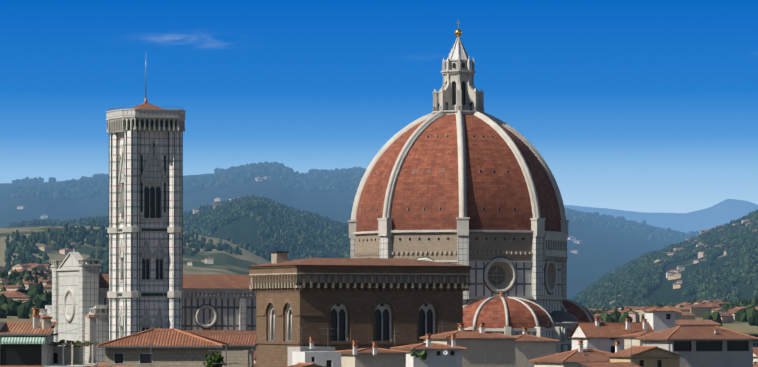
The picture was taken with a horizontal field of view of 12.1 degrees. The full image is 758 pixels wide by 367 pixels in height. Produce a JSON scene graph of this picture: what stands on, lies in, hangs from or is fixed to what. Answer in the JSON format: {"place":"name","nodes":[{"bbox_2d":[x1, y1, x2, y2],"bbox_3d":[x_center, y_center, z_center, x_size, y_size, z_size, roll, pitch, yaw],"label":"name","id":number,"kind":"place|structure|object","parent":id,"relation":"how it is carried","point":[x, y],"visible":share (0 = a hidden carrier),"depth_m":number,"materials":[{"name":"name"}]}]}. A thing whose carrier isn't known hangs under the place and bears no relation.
{"place":"outdoors","nodes":[
{"label":"outdoors","id":0,"kind":"place"},
{"bbox_2d":[39,249,107,363],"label":"church facade","id":1,"kind":"structure","parent":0,"point":[75,289],"depth_m":899.21,"materials":[{"name":"white stone"}]},
{"bbox_2d":[0,226,270,274],"bbox_3d":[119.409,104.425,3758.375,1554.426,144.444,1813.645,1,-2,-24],"label":"hill slope","id":2,"kind":"structure","parent":0,"point":[224,262],"depth_m":3678.76,"materials":[{"name":"green plant"}]},
{"bbox_2d":[4,219,270,273],"bbox_3d":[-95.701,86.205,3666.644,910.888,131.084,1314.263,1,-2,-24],"label":"forest slope","id":3,"kind":"structure","parent":0,"point":[23,246],"depth_m":3763.88,"materials":[{"name":"green plant"}]},
{"bbox_2d":[0,207,343,257],"bbox_3d":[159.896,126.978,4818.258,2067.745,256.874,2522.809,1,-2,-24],"label":"hill","id":4,"kind":"structure","parent":0,"point":[245,228],"depth_m":4575.08,"materials":[{"name":"green plant"}]},
{"bbox_2d":[9,195,349,260],"bbox_3d":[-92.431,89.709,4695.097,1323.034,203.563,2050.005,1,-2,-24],"label":"forest","id":5,"kind":"object","parent":4,"relation":"on","point":[296,236],"visible":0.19,"depth_m":4811.46,"materials":[{"name":"green plant"}]},
{"bbox_2d":[99,274,255,350],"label":"cathedral nave","id":6,"kind":"structure","parent":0,"point":[212,304],"depth_m":908.96,"materials":[{"name":"white stone"}]},
{"bbox_2d":[0,172,685,299],"bbox_3d":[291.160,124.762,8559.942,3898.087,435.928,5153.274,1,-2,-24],"label":"hill ridge","id":7,"kind":"structure","parent":0,"point":[602,250],"depth_m":7957.28,"materials":[{"name":"blue"}]},
{"bbox_2d":[11,161,699,243],"bbox_3d":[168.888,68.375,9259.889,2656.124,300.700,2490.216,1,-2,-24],"label":"hills","id":8,"kind":"structure","parent":7,"relation":"on","point":[336,180],"depth_m":8710.53,"materials":[{"name":"green plant"}]},
{"bbox_2d":[0,293,757,366],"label":"foreground houses","id":9,"kind":"structure","parent":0,"point":[659,337],"depth_m":410.05,"materials":[{"name":"orange"}]},
{"bbox_2d":[203,352,224,366],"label":"terrace tree","id":10,"kind":"object","parent":9,"relation":"on","point":[213,357],"visible":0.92,"depth_m":272.05,"materials":[{"name":"green plant"}]},
{"bbox_2d":[52,340,427,359],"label":"terrace","id":11,"kind":"structure","parent":9,"relation":"on","point":[423,354],"depth_m":262.16,"materials":[{"name":"green plant"}]},
{"bbox_2d":[0,176,757,322],"bbox_3d":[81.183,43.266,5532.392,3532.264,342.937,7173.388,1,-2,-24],"label":"hillside houses","id":12,"kind":"structure","parent":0,"point":[688,311],"depth_m":2160.58,"materials":[{"name":"plaster"},{"name":"tile"}]},
{"bbox_2d":[0,314,757,333],"bbox_3d":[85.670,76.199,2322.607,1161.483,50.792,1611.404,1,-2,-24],"label":"trees","id":13,"kind":"object","parent":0,"point":[743,327],"visible":0.04,"depth_m":1662.53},
{"bbox_2d":[0,266,757,325],"bbox_3d":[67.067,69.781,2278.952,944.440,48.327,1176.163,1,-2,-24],"label":"forest foot","id":14,"kind":"object","parent":13,"relation":"on","point":[39,297],"visible":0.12,"depth_m":1857.32},
{"bbox_2d":[0,0,757,212],"label":"sky","id":15,"kind":"structure","parent":0,"point":[651,106],"materials":[{"name":"blue"}]},
{"bbox_2d":[350,230,568,313],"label":"dome drum","id":16,"kind":"object","parent":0,"point":[524,264],"visible":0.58,"depth_m":926.08,"materials":[{"name":"white stone"}]},
{"bbox_2d":[348,111,568,237],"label":"dome","id":17,"kind":"structure","parent":16,"relation":"on","point":[462,173],"depth_m":929.68,"materials":[{"name":"red tile"}]},
{"bbox_2d":[432,20,483,112],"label":"dome lantern","id":18,"kind":"object","parent":17,"relation":"on","point":[457,91],"visible":0.9,"depth_m":946.48,"materials":[{"name":"white stone"}]},
{"bbox_2d":[564,199,757,232],"bbox_3d":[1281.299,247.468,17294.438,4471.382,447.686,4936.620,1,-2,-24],"label":"distant hill","id":19,"kind":"structure","parent":0,"point":[726,211],"depth_m":17508.33,"materials":[{"name":"blue"}]},
{"bbox_2d":[581,254,754,304],"bbox_3d":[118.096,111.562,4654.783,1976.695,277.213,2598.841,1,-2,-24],"label":"fiesole hill","id":20,"kind":"structure","parent":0,"point":[665,293],"depth_m":4093.93,"materials":[{"name":"green plant"}]},
{"bbox_2d":[570,209,757,308],"bbox_3d":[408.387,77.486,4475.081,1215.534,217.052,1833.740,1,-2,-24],"label":"forest","id":21,"kind":"object","parent":20,"relation":"on","point":[636,281],"visible":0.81,"depth_m":4287.42,"materials":[{"name":"green plant"}]},
{"label":"ground","id":22,"kind":"structure","parent":0,"visible":0},
{"bbox_2d":[106,81,185,340],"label":"campanile","id":23,"kind":"structure","parent":22,"relation":"on","point":[145,230],"depth_m":875.21,"materials":[{"name":"stone"}]},
{"bbox_2d":[247,251,470,366],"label":"brick building","id":24,"kind":"structure","parent":22,"relation":"on","point":[338,304],"depth_m":655.63,"materials":[{"name":"brick"}]},
{"bbox_2d":[97,334,757,366],"bbox_3d":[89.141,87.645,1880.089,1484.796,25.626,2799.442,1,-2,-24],"label":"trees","id":25,"kind":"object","parent":22,"relation":"on","point":[755,353],"depth_m":897.69,"materials":[{"name":"beige"}]},
{"bbox_2d":[463,292,594,352],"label":"small domes","id":26,"kind":"structure","parent":22,"relation":"on","point":[510,316],"depth_m":915.86,"materials":[{"name":"red tile"}]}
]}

